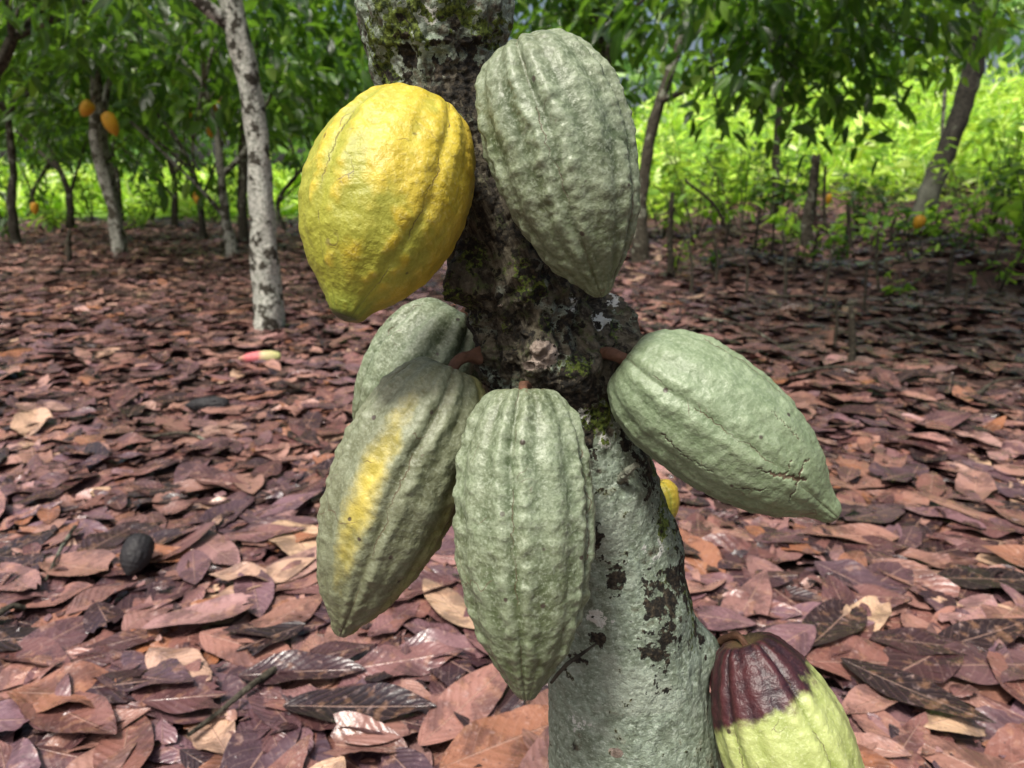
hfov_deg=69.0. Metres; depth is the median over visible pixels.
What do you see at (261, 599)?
fallen leaf
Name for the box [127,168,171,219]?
shrub
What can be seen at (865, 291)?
sapling stem
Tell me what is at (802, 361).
fallen leaf
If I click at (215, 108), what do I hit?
cacao pod
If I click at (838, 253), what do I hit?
shrub
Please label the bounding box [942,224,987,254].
shrub
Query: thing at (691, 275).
sapling stem
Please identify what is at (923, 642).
fallen leaf
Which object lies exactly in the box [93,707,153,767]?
fallen leaf
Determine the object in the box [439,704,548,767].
fallen leaf
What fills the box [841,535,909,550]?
fallen leaf
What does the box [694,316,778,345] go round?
stick
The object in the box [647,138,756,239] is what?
shrub
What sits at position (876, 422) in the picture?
fallen leaf
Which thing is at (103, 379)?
fallen leaf
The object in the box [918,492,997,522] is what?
fallen leaf
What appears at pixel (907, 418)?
fallen leaf
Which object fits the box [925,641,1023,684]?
fallen leaf
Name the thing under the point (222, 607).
fallen leaf
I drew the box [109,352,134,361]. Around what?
fallen leaf
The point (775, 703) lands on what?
cacao pod
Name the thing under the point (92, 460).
fallen leaf
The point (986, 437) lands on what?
fallen leaf
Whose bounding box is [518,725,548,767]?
fallen leaf
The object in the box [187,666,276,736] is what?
stick
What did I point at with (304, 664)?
fallen leaf
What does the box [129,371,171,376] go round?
fallen leaf
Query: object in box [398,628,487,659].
fallen leaf
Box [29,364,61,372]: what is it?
fallen leaf
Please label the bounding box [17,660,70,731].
fallen leaf
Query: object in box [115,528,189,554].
fallen leaf
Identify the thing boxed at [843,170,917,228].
shrub
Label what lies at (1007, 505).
fallen leaf
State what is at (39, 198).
shrub
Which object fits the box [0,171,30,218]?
shrub
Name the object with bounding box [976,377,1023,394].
stick
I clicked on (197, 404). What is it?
cacao pod
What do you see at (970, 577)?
fallen leaf
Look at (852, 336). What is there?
sapling stem
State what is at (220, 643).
fallen leaf
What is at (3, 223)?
shrub
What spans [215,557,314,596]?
fallen leaf
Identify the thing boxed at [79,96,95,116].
cacao pod
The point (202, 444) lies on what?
fallen leaf
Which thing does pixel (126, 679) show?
fallen leaf
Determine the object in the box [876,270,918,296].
shrub
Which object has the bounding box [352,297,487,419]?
cacao pod
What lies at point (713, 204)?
sapling stem
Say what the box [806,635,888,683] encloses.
fallen leaf
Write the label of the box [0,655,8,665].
fallen leaf
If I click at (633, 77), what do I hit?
forest
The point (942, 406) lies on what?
fallen leaf
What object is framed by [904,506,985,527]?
fallen leaf
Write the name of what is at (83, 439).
fallen leaf
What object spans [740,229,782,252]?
shrub
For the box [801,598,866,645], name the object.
fallen leaf
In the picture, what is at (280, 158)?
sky
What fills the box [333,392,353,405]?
fallen leaf
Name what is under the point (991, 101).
tall grass
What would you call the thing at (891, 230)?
sapling stem
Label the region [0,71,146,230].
cacao tree
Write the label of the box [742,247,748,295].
sapling stem
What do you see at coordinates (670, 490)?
cacao pod
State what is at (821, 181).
shrub
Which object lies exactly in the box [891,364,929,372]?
fallen leaf
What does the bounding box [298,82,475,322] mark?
cacao pod
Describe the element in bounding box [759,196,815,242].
shrub
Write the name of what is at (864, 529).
fallen leaf
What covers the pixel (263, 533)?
fallen leaf
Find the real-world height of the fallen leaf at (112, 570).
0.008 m
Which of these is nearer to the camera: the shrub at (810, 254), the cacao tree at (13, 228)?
the shrub at (810, 254)
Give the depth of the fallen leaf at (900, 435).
2.83 m
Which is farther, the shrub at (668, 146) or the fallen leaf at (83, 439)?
the shrub at (668, 146)
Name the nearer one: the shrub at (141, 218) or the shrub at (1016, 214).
the shrub at (1016, 214)
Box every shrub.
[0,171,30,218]
[0,207,29,240]
[3,167,73,217]
[23,202,82,231]
[43,154,105,221]
[121,202,155,229]
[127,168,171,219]
[182,178,237,221]
[226,169,280,217]
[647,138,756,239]
[647,171,706,239]
[653,119,736,226]
[664,235,696,271]
[669,137,785,230]
[698,149,752,227]
[699,240,719,270]
[734,119,790,217]
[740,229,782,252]
[752,155,819,223]
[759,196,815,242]
[777,239,828,263]
[786,150,848,220]
[813,210,887,246]
[823,236,852,265]
[833,173,888,232]
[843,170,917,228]
[850,220,918,254]
[866,202,940,237]
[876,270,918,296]
[897,230,942,259]
[903,195,988,239]
[927,138,1006,220]
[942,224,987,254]
[952,186,1021,238]
[957,252,1023,292]
[972,154,1023,241]
[979,117,1023,224]
[997,164,1023,250]
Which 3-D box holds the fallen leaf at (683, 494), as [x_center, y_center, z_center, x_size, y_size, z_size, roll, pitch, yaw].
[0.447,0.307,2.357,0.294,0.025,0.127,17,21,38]
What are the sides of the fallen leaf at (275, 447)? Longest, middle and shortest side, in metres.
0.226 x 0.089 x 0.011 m
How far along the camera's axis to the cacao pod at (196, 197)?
12.18 m
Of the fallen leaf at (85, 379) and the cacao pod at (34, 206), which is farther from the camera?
the cacao pod at (34, 206)
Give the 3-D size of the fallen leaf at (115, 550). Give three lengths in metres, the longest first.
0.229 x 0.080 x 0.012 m
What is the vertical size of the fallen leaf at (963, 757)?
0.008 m
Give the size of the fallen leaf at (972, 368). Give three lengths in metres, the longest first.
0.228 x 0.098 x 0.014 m
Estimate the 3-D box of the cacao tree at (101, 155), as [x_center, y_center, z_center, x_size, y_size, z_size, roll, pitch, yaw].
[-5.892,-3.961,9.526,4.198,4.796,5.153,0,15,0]
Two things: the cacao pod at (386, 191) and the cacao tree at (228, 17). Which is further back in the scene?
the cacao tree at (228, 17)
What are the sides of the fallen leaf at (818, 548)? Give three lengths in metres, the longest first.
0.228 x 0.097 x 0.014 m
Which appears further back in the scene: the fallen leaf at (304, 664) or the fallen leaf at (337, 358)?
the fallen leaf at (337, 358)
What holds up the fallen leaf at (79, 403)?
on the leaf litter
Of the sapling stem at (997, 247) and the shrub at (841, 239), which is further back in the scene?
the shrub at (841, 239)
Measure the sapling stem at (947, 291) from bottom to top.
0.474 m
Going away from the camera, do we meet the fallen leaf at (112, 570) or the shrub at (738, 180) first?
the fallen leaf at (112, 570)
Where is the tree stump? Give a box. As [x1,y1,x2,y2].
[800,153,820,247]
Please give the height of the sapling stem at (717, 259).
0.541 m
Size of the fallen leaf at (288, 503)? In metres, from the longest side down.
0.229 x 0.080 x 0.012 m
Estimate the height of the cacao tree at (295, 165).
4.206 m
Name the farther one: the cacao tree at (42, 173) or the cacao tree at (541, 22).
the cacao tree at (42, 173)
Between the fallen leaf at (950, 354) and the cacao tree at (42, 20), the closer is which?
the fallen leaf at (950, 354)
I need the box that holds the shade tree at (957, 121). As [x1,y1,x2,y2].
[908,0,998,222]
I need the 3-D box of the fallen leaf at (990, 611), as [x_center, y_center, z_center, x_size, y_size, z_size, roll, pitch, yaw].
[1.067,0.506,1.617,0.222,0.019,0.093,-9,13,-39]
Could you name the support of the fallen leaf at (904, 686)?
on the leaf litter
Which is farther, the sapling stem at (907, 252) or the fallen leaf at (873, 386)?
the sapling stem at (907, 252)
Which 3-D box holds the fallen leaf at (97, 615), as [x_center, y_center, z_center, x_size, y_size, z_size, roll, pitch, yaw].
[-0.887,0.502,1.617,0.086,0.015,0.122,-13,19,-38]
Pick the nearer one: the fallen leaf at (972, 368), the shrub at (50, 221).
the fallen leaf at (972, 368)
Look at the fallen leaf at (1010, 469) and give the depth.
2.52 m
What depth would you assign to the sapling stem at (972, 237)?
7.74 m
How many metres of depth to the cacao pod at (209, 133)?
9.74 m
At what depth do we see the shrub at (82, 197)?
19.09 m
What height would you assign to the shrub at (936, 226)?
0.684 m
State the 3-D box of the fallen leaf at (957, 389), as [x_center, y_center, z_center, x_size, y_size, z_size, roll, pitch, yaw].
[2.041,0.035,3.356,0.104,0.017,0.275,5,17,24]
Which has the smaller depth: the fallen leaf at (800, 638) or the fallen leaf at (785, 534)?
the fallen leaf at (800, 638)
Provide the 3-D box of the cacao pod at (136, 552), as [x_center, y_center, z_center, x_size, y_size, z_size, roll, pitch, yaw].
[-0.914,0.416,1.810,0.075,0.074,0.102,2,57,7]
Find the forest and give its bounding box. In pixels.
[0,0,1023,180]
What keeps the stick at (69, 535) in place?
on the leaf litter
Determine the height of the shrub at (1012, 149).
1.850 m
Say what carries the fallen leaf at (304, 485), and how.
on the leaf litter
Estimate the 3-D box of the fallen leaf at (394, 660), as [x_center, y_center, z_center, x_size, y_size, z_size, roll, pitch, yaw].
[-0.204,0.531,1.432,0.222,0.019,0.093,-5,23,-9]
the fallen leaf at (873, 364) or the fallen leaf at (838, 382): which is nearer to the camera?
the fallen leaf at (838, 382)
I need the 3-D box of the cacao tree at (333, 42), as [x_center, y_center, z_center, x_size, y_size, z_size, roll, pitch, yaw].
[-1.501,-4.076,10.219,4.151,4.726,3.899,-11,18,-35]
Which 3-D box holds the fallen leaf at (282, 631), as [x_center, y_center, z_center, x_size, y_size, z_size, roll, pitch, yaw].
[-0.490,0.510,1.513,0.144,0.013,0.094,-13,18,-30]
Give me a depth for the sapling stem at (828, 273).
6.49 m
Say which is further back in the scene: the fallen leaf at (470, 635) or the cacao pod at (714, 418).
the fallen leaf at (470, 635)
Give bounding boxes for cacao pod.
[30,197,38,214]
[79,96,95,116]
[101,107,118,135]
[119,533,154,575]
[185,395,229,412]
[194,195,198,203]
[206,126,212,137]
[214,96,221,111]
[237,350,280,361]
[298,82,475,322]
[316,346,485,637]
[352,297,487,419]
[452,381,595,700]
[474,28,640,297]
[600,329,841,522]
[658,476,679,517]
[710,631,864,767]
[826,190,831,204]
[913,211,925,228]
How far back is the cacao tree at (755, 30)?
6.62 m
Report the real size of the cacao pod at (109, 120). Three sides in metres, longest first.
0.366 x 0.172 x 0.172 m
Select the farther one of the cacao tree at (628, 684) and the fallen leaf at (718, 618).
the fallen leaf at (718, 618)
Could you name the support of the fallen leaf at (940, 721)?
on the leaf litter
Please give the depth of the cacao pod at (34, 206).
11.65 m
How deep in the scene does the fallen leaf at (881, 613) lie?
1.63 m
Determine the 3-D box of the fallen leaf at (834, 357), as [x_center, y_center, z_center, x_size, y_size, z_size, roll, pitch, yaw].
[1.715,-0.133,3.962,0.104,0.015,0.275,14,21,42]
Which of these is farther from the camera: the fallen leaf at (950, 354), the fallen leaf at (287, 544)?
the fallen leaf at (950, 354)
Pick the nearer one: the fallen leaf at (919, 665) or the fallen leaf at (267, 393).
the fallen leaf at (919, 665)
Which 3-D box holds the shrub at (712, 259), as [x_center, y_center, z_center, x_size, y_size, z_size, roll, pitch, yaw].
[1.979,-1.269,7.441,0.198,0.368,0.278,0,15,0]
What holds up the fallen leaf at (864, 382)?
on the leaf litter
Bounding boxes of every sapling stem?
[65,229,71,261]
[667,192,674,274]
[684,179,735,238]
[688,239,693,293]
[712,230,718,279]
[724,221,729,249]
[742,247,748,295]
[753,216,760,254]
[770,221,774,255]
[781,230,787,299]
[792,247,798,278]
[812,230,818,263]
[822,165,826,234]
[823,244,834,295]
[833,300,838,347]
[846,204,853,248]
[848,304,856,362]
[863,267,867,312]
[875,230,880,291]
[890,216,896,242]
[904,240,910,260]
[944,248,954,295]
[971,230,974,252]
[994,230,1003,267]
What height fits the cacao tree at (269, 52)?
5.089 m
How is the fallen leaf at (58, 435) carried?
on the leaf litter
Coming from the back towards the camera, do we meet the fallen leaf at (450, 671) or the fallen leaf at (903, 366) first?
the fallen leaf at (903, 366)
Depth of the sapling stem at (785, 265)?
6.47 m
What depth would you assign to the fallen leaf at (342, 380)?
3.60 m
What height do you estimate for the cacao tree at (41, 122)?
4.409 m
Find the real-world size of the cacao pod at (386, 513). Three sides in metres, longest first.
0.246 x 0.105 x 0.103 m
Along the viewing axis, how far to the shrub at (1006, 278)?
5.93 m
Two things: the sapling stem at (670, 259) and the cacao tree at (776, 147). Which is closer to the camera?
the sapling stem at (670, 259)
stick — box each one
[0,603,25,615]
[44,525,76,581]
[151,432,204,439]
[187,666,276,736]
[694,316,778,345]
[744,295,855,298]
[751,249,827,267]
[786,365,905,376]
[880,319,987,346]
[904,270,975,291]
[922,295,1021,303]
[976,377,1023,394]
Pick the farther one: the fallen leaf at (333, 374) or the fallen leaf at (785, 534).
the fallen leaf at (333, 374)
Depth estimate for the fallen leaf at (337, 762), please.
1.16 m
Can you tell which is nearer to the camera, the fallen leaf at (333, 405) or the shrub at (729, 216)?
the fallen leaf at (333, 405)
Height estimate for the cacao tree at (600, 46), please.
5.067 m
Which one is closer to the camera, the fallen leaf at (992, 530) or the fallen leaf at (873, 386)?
the fallen leaf at (992, 530)
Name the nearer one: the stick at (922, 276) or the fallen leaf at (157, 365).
the fallen leaf at (157, 365)
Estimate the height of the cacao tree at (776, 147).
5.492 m
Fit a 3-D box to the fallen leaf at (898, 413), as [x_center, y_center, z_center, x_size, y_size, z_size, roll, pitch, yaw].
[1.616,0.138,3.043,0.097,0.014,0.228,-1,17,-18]
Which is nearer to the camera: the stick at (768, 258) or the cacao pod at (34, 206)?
the stick at (768, 258)
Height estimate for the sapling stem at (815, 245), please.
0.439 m
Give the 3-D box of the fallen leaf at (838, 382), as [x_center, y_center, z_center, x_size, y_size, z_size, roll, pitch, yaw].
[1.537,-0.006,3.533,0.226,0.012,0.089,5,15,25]
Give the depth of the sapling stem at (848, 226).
9.66 m
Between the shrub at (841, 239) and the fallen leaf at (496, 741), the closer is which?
the fallen leaf at (496, 741)
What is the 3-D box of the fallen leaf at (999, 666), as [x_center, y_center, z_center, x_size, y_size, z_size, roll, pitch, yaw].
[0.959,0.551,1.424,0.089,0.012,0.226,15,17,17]
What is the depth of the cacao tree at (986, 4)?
10.54 m
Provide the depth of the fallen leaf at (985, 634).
1.55 m
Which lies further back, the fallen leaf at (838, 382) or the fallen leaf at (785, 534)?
the fallen leaf at (838, 382)
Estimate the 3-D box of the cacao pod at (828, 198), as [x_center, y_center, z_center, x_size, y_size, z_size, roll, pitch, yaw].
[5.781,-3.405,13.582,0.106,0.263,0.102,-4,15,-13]
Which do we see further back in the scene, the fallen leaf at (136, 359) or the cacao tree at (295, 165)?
the cacao tree at (295, 165)
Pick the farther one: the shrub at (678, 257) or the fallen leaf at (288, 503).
the shrub at (678, 257)
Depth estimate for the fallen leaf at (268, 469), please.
2.46 m
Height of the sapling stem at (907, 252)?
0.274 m
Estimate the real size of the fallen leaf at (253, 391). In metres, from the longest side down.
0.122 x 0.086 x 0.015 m
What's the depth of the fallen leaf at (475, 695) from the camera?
1.30 m
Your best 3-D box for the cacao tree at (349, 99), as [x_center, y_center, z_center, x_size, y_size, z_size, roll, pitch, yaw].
[-3.216,-6.590,18.928,5.502,4.995,5.600,0,15,0]
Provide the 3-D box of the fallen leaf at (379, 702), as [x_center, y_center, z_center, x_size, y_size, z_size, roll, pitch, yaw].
[-0.267,0.556,1.296,0.274,0.017,0.104,-1,15,5]
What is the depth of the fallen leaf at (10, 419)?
2.98 m
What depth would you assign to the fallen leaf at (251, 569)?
1.77 m
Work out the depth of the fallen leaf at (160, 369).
3.87 m
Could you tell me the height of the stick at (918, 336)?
0.042 m
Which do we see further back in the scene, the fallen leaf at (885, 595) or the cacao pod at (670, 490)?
the fallen leaf at (885, 595)
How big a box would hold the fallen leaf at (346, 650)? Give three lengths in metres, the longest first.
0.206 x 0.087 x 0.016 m
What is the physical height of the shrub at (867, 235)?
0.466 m
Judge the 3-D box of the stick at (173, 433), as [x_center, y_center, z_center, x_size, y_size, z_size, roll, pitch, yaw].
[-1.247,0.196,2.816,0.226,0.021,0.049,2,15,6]
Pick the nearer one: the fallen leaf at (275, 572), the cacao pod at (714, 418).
the cacao pod at (714, 418)
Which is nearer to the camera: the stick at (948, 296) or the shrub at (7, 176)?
the stick at (948, 296)
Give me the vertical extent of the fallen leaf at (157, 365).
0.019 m
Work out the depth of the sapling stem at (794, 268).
7.08 m
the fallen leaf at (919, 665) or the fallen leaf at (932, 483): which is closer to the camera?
the fallen leaf at (919, 665)
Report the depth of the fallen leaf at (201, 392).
3.42 m
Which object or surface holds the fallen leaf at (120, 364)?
on the leaf litter
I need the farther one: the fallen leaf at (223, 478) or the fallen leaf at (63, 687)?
the fallen leaf at (223, 478)
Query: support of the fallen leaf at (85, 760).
on the leaf litter
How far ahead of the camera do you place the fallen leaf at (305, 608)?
1.61 m
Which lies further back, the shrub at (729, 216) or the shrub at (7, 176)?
the shrub at (7, 176)
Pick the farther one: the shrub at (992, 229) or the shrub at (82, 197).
the shrub at (82, 197)
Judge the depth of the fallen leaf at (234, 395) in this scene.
3.40 m
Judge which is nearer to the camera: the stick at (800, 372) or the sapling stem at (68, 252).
the stick at (800, 372)
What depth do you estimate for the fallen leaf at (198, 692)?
1.34 m
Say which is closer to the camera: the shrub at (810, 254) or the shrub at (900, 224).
the shrub at (810, 254)
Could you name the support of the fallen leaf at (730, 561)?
on the leaf litter
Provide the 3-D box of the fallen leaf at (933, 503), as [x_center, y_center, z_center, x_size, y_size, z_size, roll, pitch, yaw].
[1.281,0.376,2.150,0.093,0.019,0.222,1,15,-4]
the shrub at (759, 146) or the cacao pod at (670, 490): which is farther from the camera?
the shrub at (759, 146)
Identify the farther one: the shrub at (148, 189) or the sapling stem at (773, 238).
the shrub at (148, 189)
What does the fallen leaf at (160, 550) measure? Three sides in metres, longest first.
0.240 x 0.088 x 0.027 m
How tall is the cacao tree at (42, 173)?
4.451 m
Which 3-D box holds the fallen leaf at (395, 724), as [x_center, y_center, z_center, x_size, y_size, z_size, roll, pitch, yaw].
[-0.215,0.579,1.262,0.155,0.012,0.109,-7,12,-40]
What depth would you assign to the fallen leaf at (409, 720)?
1.27 m
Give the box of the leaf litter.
[0,165,1023,767]
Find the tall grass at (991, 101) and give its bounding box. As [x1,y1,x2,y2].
[0,45,1023,217]
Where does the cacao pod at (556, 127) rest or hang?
attached to the cacao tree at (628, 684)
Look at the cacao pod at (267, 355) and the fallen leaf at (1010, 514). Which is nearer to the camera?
the fallen leaf at (1010, 514)
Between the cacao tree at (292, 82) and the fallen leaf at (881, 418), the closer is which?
the fallen leaf at (881, 418)
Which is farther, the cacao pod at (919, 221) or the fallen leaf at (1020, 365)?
the cacao pod at (919, 221)
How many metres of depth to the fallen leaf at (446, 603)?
1.61 m
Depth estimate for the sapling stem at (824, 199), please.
12.82 m
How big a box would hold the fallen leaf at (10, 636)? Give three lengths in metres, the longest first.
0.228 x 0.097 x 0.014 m
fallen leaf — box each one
[0,417,13,422]
[0,626,38,650]
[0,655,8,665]
[0,660,62,700]
[15,486,64,504]
[16,376,36,382]
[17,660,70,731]
[18,691,116,733]
[21,431,75,442]
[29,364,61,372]
[66,742,136,767]
[71,396,94,408]
[74,452,144,466]
[75,435,104,444]
[77,376,104,384]
[83,602,125,633]
[86,669,148,702]
[87,377,119,382]
[92,564,140,576]
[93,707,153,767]
[95,544,122,553]
[98,361,134,370]
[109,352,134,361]
[109,544,193,565]
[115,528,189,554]
[127,482,180,495]
[128,357,145,362]
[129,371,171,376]
[130,363,164,369]
[132,365,175,370]
[142,593,253,628]
[142,675,226,713]
[176,438,218,451]
[184,389,236,396]
[193,473,248,491]
[199,627,291,666]
[200,405,261,413]
[204,393,247,397]
[209,562,291,582]
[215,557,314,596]
[222,524,305,541]
[230,621,305,655]
[233,569,273,617]
[237,593,322,642]
[238,650,365,684]
[239,390,285,399]
[242,443,302,454]
[247,390,265,393]
[249,459,281,478]
[253,489,322,517]
[268,520,317,555]
[277,641,374,672]
[283,683,435,722]
[286,481,309,492]
[291,683,425,734]
[301,402,349,408]
[310,756,345,767]
[320,371,346,376]
[324,377,355,383]
[330,357,343,360]
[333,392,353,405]
[343,715,411,744]
[353,641,462,682]
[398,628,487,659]
[418,663,506,745]
[422,578,474,628]
[429,648,487,686]
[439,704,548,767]
[463,607,487,653]
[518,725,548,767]
[656,470,691,497]
[691,553,767,572]
[693,605,755,630]
[744,526,828,552]
[754,527,809,542]
[763,624,815,655]
[765,370,783,375]
[780,359,817,367]
[800,523,899,544]
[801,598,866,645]
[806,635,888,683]
[812,413,859,422]
[815,380,861,385]
[823,354,847,364]
[835,361,890,366]
[837,584,912,607]
[840,658,995,722]
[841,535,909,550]
[842,596,891,634]
[849,384,890,391]
[853,415,907,429]
[856,379,880,384]
[865,640,963,683]
[870,627,985,654]
[874,407,895,420]
[880,430,914,442]
[886,409,928,427]
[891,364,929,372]
[893,409,916,420]
[898,731,1017,767]
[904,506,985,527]
[916,471,946,495]
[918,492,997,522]
[923,709,986,736]
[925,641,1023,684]
[929,500,982,528]
[932,402,971,417]
[937,565,1023,590]
[937,618,1023,650]
[947,518,1023,537]
[948,353,972,356]
[952,385,976,401]
[954,431,1001,446]
[955,363,980,372]
[962,392,1023,410]
[963,501,1023,511]
[981,601,1023,617]
[982,500,1023,524]
[987,651,1023,703]
[992,464,1023,475]
[1004,363,1023,367]
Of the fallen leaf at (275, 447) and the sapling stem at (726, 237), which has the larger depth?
the sapling stem at (726, 237)
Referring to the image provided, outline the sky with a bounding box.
[0,0,1023,176]
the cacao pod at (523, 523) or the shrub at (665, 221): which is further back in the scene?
the shrub at (665, 221)
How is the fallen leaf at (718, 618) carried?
on the leaf litter
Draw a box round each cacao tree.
[0,0,212,255]
[0,0,275,86]
[0,0,373,257]
[0,14,152,244]
[0,17,275,239]
[0,68,177,221]
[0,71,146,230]
[5,73,176,222]
[41,29,240,227]
[62,0,284,334]
[143,30,342,225]
[152,0,368,241]
[216,14,368,231]
[276,0,517,70]
[302,61,367,144]
[354,0,722,767]
[509,0,704,119]
[510,0,680,64]
[565,0,1022,263]
[662,0,916,224]
[954,0,1023,34]
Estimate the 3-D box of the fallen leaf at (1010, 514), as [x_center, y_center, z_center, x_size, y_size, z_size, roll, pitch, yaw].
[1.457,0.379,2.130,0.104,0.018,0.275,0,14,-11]
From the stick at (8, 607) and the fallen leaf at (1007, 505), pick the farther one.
the fallen leaf at (1007, 505)
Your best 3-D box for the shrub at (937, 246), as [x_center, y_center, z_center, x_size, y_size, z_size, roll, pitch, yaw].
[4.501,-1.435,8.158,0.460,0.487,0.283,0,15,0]
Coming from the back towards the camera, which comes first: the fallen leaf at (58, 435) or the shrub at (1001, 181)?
the shrub at (1001, 181)
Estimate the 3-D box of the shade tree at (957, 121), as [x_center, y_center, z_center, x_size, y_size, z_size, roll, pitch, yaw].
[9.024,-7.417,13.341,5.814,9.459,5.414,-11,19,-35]
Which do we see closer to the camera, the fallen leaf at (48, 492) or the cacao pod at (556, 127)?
the cacao pod at (556, 127)
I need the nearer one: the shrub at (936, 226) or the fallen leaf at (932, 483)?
the fallen leaf at (932, 483)
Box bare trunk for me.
[940,52,949,188]
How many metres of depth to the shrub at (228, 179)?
17.77 m
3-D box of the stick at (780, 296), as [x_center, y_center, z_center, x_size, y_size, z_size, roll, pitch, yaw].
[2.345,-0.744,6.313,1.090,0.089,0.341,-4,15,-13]
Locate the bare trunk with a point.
(944, 102)
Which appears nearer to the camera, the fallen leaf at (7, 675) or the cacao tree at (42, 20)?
the fallen leaf at (7, 675)
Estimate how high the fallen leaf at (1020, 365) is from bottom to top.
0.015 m
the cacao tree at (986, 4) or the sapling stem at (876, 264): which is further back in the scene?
the cacao tree at (986, 4)
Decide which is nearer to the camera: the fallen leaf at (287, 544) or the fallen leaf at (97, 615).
the fallen leaf at (97, 615)
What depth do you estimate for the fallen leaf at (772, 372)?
3.71 m

